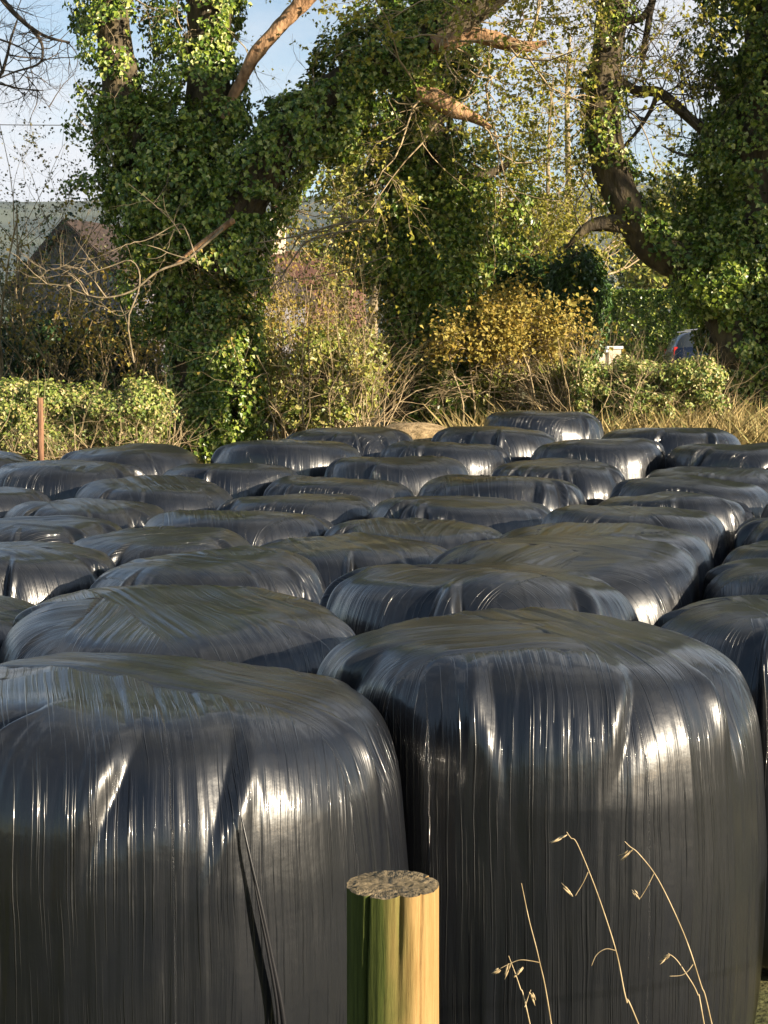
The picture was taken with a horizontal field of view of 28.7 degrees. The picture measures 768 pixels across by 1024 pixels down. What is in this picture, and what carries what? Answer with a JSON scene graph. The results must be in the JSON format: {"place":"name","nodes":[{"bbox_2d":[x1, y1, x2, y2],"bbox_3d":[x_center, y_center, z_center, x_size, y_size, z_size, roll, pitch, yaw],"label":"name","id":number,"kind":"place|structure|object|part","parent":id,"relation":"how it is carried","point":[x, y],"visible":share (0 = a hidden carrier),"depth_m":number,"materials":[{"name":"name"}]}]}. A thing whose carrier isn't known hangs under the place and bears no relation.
{"place":"outdoors","nodes":[
{"label":"outdoors","id":0,"kind":"place"},
{"bbox_2d":[0,122,255,125],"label":"overhead cable","id":1,"kind":"object","parent":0,"point":[51,125],"visible":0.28,"depth_m":59.09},
{"bbox_2d":[0,181,705,358],"bbox_3d":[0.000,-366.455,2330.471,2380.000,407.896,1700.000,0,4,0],"label":"hills","id":2,"kind":"structure","parent":0,"point":[5,219],"depth_m":2367.86,"materials":[{"name":"green plant"}]},
{"bbox_2d":[0,0,746,201],"label":"sky","id":3,"kind":"structure","parent":0,"point":[261,15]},
{"bbox_2d":[5,375,767,1023],"bbox_3d":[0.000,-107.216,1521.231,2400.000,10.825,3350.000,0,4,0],"label":"ground","id":4,"kind":"structure","parent":0,"point":[763,1009],"depth_m":4.91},
{"bbox_2d":[0,450,28,466],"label":"wrapped bale","id":5,"kind":"object","parent":4,"relation":"on","point":[8,457],"visible":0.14,"depth_m":12.78},
{"bbox_2d":[0,595,34,647],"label":"wrapped bale","id":6,"kind":"object","parent":4,"relation":"on","point":[11,608],"visible":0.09,"depth_m":5.68},
{"bbox_2d":[0,486,50,517],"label":"wrapped bale","id":7,"kind":"object","parent":4,"relation":"on","point":[11,497],"visible":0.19,"depth_m":10.34},
{"bbox_2d":[37,398,43,460],"bbox_3d":[-4.269,-0.793,18.689,0.079,1.260,0.078,0,4,0],"label":"fence post","id":8,"kind":"object","parent":4,"relation":"on","point":[40,423],"visible":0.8,"depth_m":18.64,"materials":[{"name":"brown wood"}]},
{"bbox_2d":[0,0,90,155],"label":"bare tree","id":9,"kind":"object","parent":4,"relation":"on","point":[10,8],"visible":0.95,"depth_m":23.55,"materials":[{"name":"brown plant"}]},
{"bbox_2d":[0,541,115,604],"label":"wrapped bale","id":10,"kind":"object","parent":4,"relation":"on","point":[35,572],"visible":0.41,"depth_m":6.99},
{"bbox_2d":[0,515,121,543],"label":"wrapped bale","id":11,"kind":"object","parent":4,"relation":"on","point":[69,529],"visible":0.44,"depth_m":8.54},
{"bbox_2d":[0,459,144,500],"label":"wrapped bale","id":12,"kind":"object","parent":4,"relation":"on","point":[53,480],"visible":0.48,"depth_m":11.42},
{"bbox_2d":[0,288,165,394],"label":"dark undergrowth","id":13,"kind":"object","parent":4,"relation":"on","point":[19,370],"visible":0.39,"depth_m":24.47,"materials":[{"name":"brown plant"}]},
{"bbox_2d":[3,498,165,528],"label":"wrapped bale","id":14,"kind":"object","parent":4,"relation":"on","point":[123,514],"visible":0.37,"depth_m":9.68},
{"bbox_2d":[0,62,168,390],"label":"shrub","id":15,"kind":"object","parent":4,"relation":"on","point":[21,292],"visible":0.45,"depth_m":24.09,"materials":[{"name":"brown plant"}]},
{"bbox_2d":[0,336,231,460],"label":"ivy hedge","id":16,"kind":"object","parent":4,"relation":"on","point":[81,418],"visible":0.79,"depth_m":19.18,"materials":[{"name":"green plant"}]},
{"bbox_2d":[60,443,199,474],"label":"wrapped bale","id":17,"kind":"object","parent":4,"relation":"on","point":[153,459],"visible":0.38,"depth_m":12.63},
{"bbox_2d":[0,185,276,398],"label":"shrub","id":18,"kind":"object","parent":4,"relation":"on","point":[108,338],"visible":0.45,"depth_m":23.38,"materials":[{"name":"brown plant"}]},
{"bbox_2d":[74,475,232,511],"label":"wrapped bale","id":19,"kind":"object","parent":4,"relation":"on","point":[167,493],"visible":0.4,"depth_m":10.70},
{"bbox_2d":[1,218,317,372],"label":"house","id":20,"kind":"structure","parent":4,"relation":"on","point":[96,230],"depth_m":49.65,"materials":[{"name":"brown tile"}]},
{"bbox_2d":[73,526,250,566],"bbox_3d":[-1.252,0.707,8.202,1.085,1.226,1.032,1,4,20],"label":"wrapped bale","id":21,"kind":"object","parent":4,"relation":"on","point":[122,546],"visible":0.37,"depth_m":7.95},
{"bbox_2d":[0,154,343,429],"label":"shrub","id":22,"kind":"object","parent":4,"relation":"on","point":[50,243],"visible":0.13,"depth_m":26.77,"materials":[{"name":"brown plant"}]},
{"bbox_2d":[0,584,355,673],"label":"wrapped bale","id":23,"kind":"object","parent":4,"relation":"on","point":[255,626],"visible":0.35,"depth_m":4.94},
{"bbox_2d":[0,652,408,1023],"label":"wrapped bale","id":24,"kind":"object","parent":4,"relation":"on","point":[187,840],"visible":0.91,"depth_m":3.26,"materials":[{"name":"black plastic"}]},
{"bbox_2d":[89,545,325,603],"bbox_3d":[-0.820,0.801,6.974,1.162,1.240,1.173,0,4,0],"label":"wrapped bale","id":25,"kind":"object","parent":4,"relation":"on","point":[287,572],"visible":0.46,"depth_m":6.67},
{"bbox_2d":[163,463,297,498],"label":"wrapped bale","id":26,"kind":"object","parent":4,"relation":"on","point":[234,481],"visible":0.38,"depth_m":11.63},
{"bbox_2d":[34,88,441,439],"bbox_3d":[-2.128,-3.201,22.026,6.084,6.154,5.643,0,4,0],"label":"shrub","id":27,"kind":"object","parent":4,"relation":"on","point":[281,348],"visible":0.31,"depth_m":21.31,"materials":[{"name":"brown plant"}]},
{"bbox_2d":[143,509,333,545],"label":"wrapped bale","id":28,"kind":"object","parent":4,"relation":"on","point":[256,528],"visible":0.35,"depth_m":8.75},
{"bbox_2d":[210,438,361,476],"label":"wrapped bale","id":29,"kind":"object","parent":4,"relation":"on","point":[315,458],"visible":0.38,"depth_m":12.70},
{"bbox_2d":[216,493,374,525],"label":"wrapped bale","id":30,"kind":"object","parent":4,"relation":"on","point":[334,509],"visible":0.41,"depth_m":9.89},
{"bbox_2d":[270,205,365,340],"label":"house","id":31,"kind":"structure","parent":4,"relation":"on","point":[311,269],"depth_m":58.73,"materials":[{"name":"brick"}]},
{"bbox_2d":[276,111,378,335],"bbox_3d":[-0.887,-6.560,35.714,2.877,7.214,2.735,-3,5,-42],"label":"bare tree","id":32,"kind":"object","parent":4,"relation":"on","point":[338,170],"visible":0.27,"depth_m":35.30,"materials":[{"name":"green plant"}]},
{"bbox_2d":[120,177,538,444],"bbox_3d":[-0.653,-2.280,20.965,6.826,5.315,4.749,-1,4,-16],"label":"hazel scrub","id":33,"kind":"object","parent":4,"relation":"on","point":[325,412],"visible":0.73,"depth_m":20.91,"materials":[{"name":"green plant"}]},
{"bbox_2d":[263,475,414,505],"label":"wrapped bale","id":34,"kind":"object","parent":4,"relation":"on","point":[375,492],"visible":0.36,"depth_m":10.96},
{"bbox_2d":[286,426,413,456],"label":"wrapped bale","id":35,"kind":"object","parent":4,"relation":"on","point":[368,441],"visible":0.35,"depth_m":13.97},
{"bbox_2d":[261,532,446,588],"bbox_3d":[-0.170,0.748,7.810,1.186,1.224,1.126,1,4,21],"label":"wrapped bale","id":36,"kind":"object","parent":4,"relation":"on","point":[332,558],"visible":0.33,"depth_m":7.51},
{"bbox_2d":[328,21,391,393],"bbox_3d":[0.217,-6.387,31.861,3.765,8.191,3.578,0,4,0],"label":"bare tree","id":37,"kind":"object","parent":4,"relation":"on","point":[376,308],"visible":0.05,"depth_m":31.70,"materials":[{"name":"brown plant"}]},
{"bbox_2d":[3,0,718,463],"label":"ivy clad tree","id":38,"kind":"object","parent":4,"relation":"on","point":[195,158],"visible":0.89,"depth_m":20.24,"materials":[{"name":"green plant"}]},
{"bbox_2d":[248,161,481,436],"bbox_3d":[-0.947,-3.051,22.503,4.320,4.526,4.539,3,5,38],"label":"shrub","id":39,"kind":"object","parent":4,"relation":"on","point":[371,308],"visible":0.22,"depth_m":21.94,"materials":[{"name":"green plant"}]},
{"bbox_2d":[347,870,438,1023],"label":"fence post","id":40,"kind":"object","parent":4,"relation":"on","point":[392,946],"visible":1,"depth_m":1.79,"materials":[{"name":"yellow wood"}]},
{"bbox_2d":[324,455,468,495],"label":"wrapped bale","id":41,"kind":"object","parent":4,"relation":"on","point":[414,474],"visible":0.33,"depth_m":12.03},
{"bbox_2d":[324,517,501,549],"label":"wrapped bale","id":42,"kind":"object","parent":4,"relation":"on","point":[448,534],"visible":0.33,"depth_m":8.55},
{"bbox_2d":[384,422,444,441],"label":"split bale","id":43,"kind":"object","parent":4,"relation":"on","point":[420,431],"visible":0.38,"depth_m":17.21,"materials":[{"name":"plant"}]},
{"bbox_2d":[379,441,510,475],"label":"wrapped bale","id":44,"kind":"object","parent":4,"relation":"on","point":[481,459],"visible":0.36,"depth_m":13.10},
{"bbox_2d":[368,496,550,534],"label":"wrapped bale","id":45,"kind":"object","parent":4,"relation":"on","point":[502,516],"visible":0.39,"depth_m":9.46},
{"bbox_2d":[233,10,697,364],"bbox_3d":[1.651,-6.121,28.509,9.006,8.556,8.287,2,4,23],"label":"shrub","id":46,"kind":"object","parent":4,"relation":"on","point":[539,208],"visible":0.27,"depth_m":27.26,"materials":[{"name":"green plant"}]},
{"bbox_2d":[266,0,672,426],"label":"ivy clad tree","id":47,"kind":"object","parent":4,"relation":"on","point":[436,235],"visible":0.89,"depth_m":21.79,"materials":[{"name":"green plant"}]},
{"bbox_2d":[319,561,638,634],"bbox_3d":[0.346,0.846,5.883,1.290,1.309,1.237,2,4,23],"label":"wrapped bale","id":48,"kind":"object","parent":4,"relation":"on","point":[361,600],"visible":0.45,"depth_m":5.47},
{"bbox_2d":[431,426,556,461],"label":"wrapped bale","id":49,"kind":"object","parent":4,"relation":"on","point":[517,444],"visible":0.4,"depth_m":14.08},
{"bbox_2d":[417,474,586,510],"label":"wrapped bale","id":50,"kind":"object","parent":4,"relation":"on","point":[551,494],"visible":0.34,"depth_m":10.56},
{"bbox_2d":[402,255,631,425],"bbox_3d":[1.718,-2.254,21.565,2.624,2.828,2.654,4,5,44],"label":"golden bush","id":51,"kind":"object","parent":4,"relation":"on","point":[503,334],"visible":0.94,"depth_m":21.38,"materials":[{"name":"yellow plant"}]},
{"bbox_2d":[504,956,535,1023],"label":"grass stalk","id":52,"kind":"object","parent":4,"relation":"on","point":[532,996],"depth_m":2.29,"materials":[{"name":"plant"}]},
{"bbox_2d":[491,883,551,1023],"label":"grass stalk","id":53,"kind":"object","parent":4,"relation":"on","point":[497,970],"depth_m":2.35,"materials":[{"name":"plant"}]},
{"bbox_2d":[383,289,682,424],"bbox_3d":[2.249,-2.059,22.329,5.107,3.003,3.473,-3,5,-34],"label":"brush","id":54,"kind":"object","parent":4,"relation":"on","point":[482,406],"visible":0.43,"depth_m":21.89,"materials":[{"name":"brown plant"}]},
{"bbox_2d":[498,72,579,302],"bbox_3d":[3.516,-6.899,37.117,3.124,7.375,3.851,1,4,14],"label":"bare tree","id":55,"kind":"object","parent":4,"relation":"on","point":[547,172],"visible":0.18,"depth_m":36.47,"materials":[{"name":"brown plant"}]},
{"bbox_2d":[316,607,766,1023],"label":"wrapped bale","id":56,"kind":"object","parent":4,"relation":"on","point":[522,738],"visible":0.7,"depth_m":3.86},
{"bbox_2d":[484,410,603,441],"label":"wrapped bale","id":57,"kind":"object","parent":4,"relation":"on","point":[563,425],"visible":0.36,"depth_m":15.61},
{"bbox_2d":[468,227,624,403],"bbox_3d":[2.596,-3.299,26.260,3.568,3.508,2.523,0,4,0],"label":"evergreen shrub","id":58,"kind":"object","parent":4,"relation":"on","point":[535,268],"visible":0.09,"depth_m":26.47,"materials":[{"name":"green plant"}]},
{"bbox_2d":[491,458,625,504],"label":"wrapped bale","id":59,"kind":"object","parent":4,"relation":"on","point":[595,482],"visible":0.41,"depth_m":11.96},
{"bbox_2d":[430,534,699,624],"bbox_3d":[0.789,0.778,7.011,1.327,1.294,1.195,1,4,17],"label":"wrapped bale","id":60,"kind":"object","parent":4,"relation":"on","point":[652,582],"visible":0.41,"depth_m":6.71},
{"bbox_2d":[538,243,613,373],"bbox_3d":[3.474,-2.754,25.279,1.889,3.646,2.051,0,4,0],"label":"rounded evergreen","id":61,"kind":"object","parent":4,"relation":"on","point":[591,275],"visible":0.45,"depth_m":25.27,"materials":[{"name":"green plant"}]},
{"bbox_2d":[521,301,632,410],"bbox_3d":[2.671,-2.039,21.071,1.539,2.516,3.174,0,4,0],"label":"stem clump","id":62,"kind":"object","parent":4,"relation":"on","point":[533,393],"visible":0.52,"depth_m":21.07,"materials":[{"name":"plant"}]},
{"bbox_2d":[530,321,632,410],"bbox_3d":[2.804,-1.835,21.790,1.445,1.897,2.346,-4,5,-44],"label":"stem clump","id":63,"kind":"object","parent":4,"relation":"on","point":[578,355],"visible":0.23,"depth_m":21.62,"materials":[{"name":"plant"}]},
{"bbox_2d":[549,833,638,1023],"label":"grass stalk","id":64,"kind":"object","parent":4,"relation":"on","point":[566,889],"depth_m":2.34,"materials":[{"name":"plant"}]},
{"bbox_2d":[522,8,669,280],"bbox_3d":[5.711,-7.974,37.836,6.317,9.260,3.172,-2,5,-31],"label":"bare tree","id":65,"kind":"object","parent":4,"relation":"on","point":[603,203],"visible":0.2,"depth_m":37.47,"materials":[{"name":"brown plant"}]},
{"bbox_2d":[530,438,664,479],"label":"wrapped bale","id":66,"kind":"object","parent":4,"relation":"on","point":[632,458],"visible":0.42,"depth_m":12.95},
{"bbox_2d":[500,522,713,600],"bbox_3d":[1.145,0.706,8.106,1.251,1.268,1.086,1,4,17],"label":"wrapped bale","id":67,"kind":"object","parent":4,"relation":"on","point":[698,548],"visible":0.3,"depth_m":7.88},
{"bbox_2d":[477,0,767,419],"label":"ivy clad oak","id":68,"kind":"object","parent":4,"relation":"on","point":[712,266],"visible":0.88,"depth_m":22.20,"materials":[{"name":"green plant"}]},
{"bbox_2d":[605,232,648,335],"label":"bare tree","id":69,"kind":"object","parent":4,"relation":"on","point":[611,281],"visible":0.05,"depth_m":69.11,"materials":[{"name":"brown plant"}]},
{"bbox_2d":[488,298,767,430],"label":"bramble thicket","id":70,"kind":"object","parent":4,"relation":"on","point":[699,379],"visible":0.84,"depth_m":20.93,"materials":[{"name":"green plant"}]},
{"bbox_2d":[541,504,726,567],"bbox_3d":[1.494,0.590,9.119,1.182,1.280,1.038,1,4,18],"label":"wrapped bale","id":71,"kind":"object","parent":4,"relation":"on","point":[708,529],"visible":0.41,"depth_m":8.74},
{"bbox_2d":[601,158,699,325],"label":"bare tree","id":72,"kind":"object","parent":4,"relation":"on","point":[647,277],"visible":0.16,"depth_m":64.85,"materials":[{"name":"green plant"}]},
{"bbox_2d":[603,288,699,369],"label":"garden hedge","id":73,"kind":"object","parent":4,"relation":"on","point":[663,323],"visible":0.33,"depth_m":50.26,"materials":[{"name":"green plant"}]},
{"bbox_2d":[618,841,711,1023],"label":"grass stalk","id":74,"kind":"object","parent":4,"relation":"on","point":[625,853],"depth_m":2.40,"materials":[{"name":"plant"}]},
{"bbox_2d":[601,427,740,468],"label":"wrapped bale","id":75,"kind":"object","parent":4,"relation":"on","point":[670,439],"visible":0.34,"depth_m":13.84},
{"bbox_2d":[598,491,753,554],"bbox_3d":[1.912,0.482,10.034,1.158,1.251,1.012,2,4,22],"label":"wrapped bale","id":76,"kind":"object","parent":4,"relation":"on","point":[732,516],"visible":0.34,"depth_m":9.56},
{"bbox_2d":[659,953,704,1023],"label":"grass stalk","id":77,"kind":"object","parent":4,"relation":"on","point":[666,957],"depth_m":2.37,"materials":[{"name":"plant"}]},
{"bbox_2d":[664,329,709,368],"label":"parked car","id":78,"kind":"object","parent":4,"relation":"on","point":[677,345],"visible":0.17,"depth_m":44.06,"materials":[{"name":"black paint"}]},
{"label":"windows","id":79,"kind":"part","parent":78,"relation":"part of","materials":[{"name":"grey glass"}]},
{"bbox_2d":[610,474,767,517],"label":"wrapped bale","id":80,"kind":"object","parent":4,"relation":"on","point":[753,498],"visible":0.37,"depth_m":10.60},
{"bbox_2d":[646,466,767,492],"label":"wrapped bale","id":81,"kind":"object","parent":4,"relation":"on","point":[757,476],"visible":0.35,"depth_m":11.74},
{"bbox_2d":[654,595,767,971],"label":"wrapped bale","id":82,"kind":"object","parent":4,"relation":"on","point":[734,629],"visible":0.31,"depth_m":5.05},
{"bbox_2d":[666,442,767,469],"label":"wrapped bale","id":83,"kind":"object","parent":4,"relation":"on","point":[754,455],"visible":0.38,"depth_m":12.68},
{"bbox_2d":[703,558,767,599],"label":"wrapped bale","id":84,"kind":"object","parent":4,"relation":"on","point":[741,577],"visible":0.25,"depth_m":6.53},
{"bbox_2d":[723,540,767,563],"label":"wrapped bale","id":85,"kind":"object","parent":4,"relation":"on","point":[756,550],"visible":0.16,"depth_m":7.63},
{"bbox_2d":[732,517,767,550],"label":"wrapped bale","id":86,"kind":"object","parent":4,"relation":"on","point":[750,531],"visible":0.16,"depth_m":8.80},
{"bbox_2d":[761,503,767,517],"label":"wrapped bale","id":87,"kind":"object","parent":4,"relation":"on","point":[764,514],"visible":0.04,"depth_m":10.10},
{"bbox_2d":[68,394,767,463],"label":"dry grass","id":88,"kind":"structure","parent":0,"point":[744,431],"depth_m":20.42,"materials":[{"name":"beige plant"}]},
{"bbox_2d":[599,346,622,365],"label":"garden wall","id":89,"kind":"structure","parent":0,"point":[613,351],"depth_m":41.62,"materials":[{"name":"white paint"}]}
]}

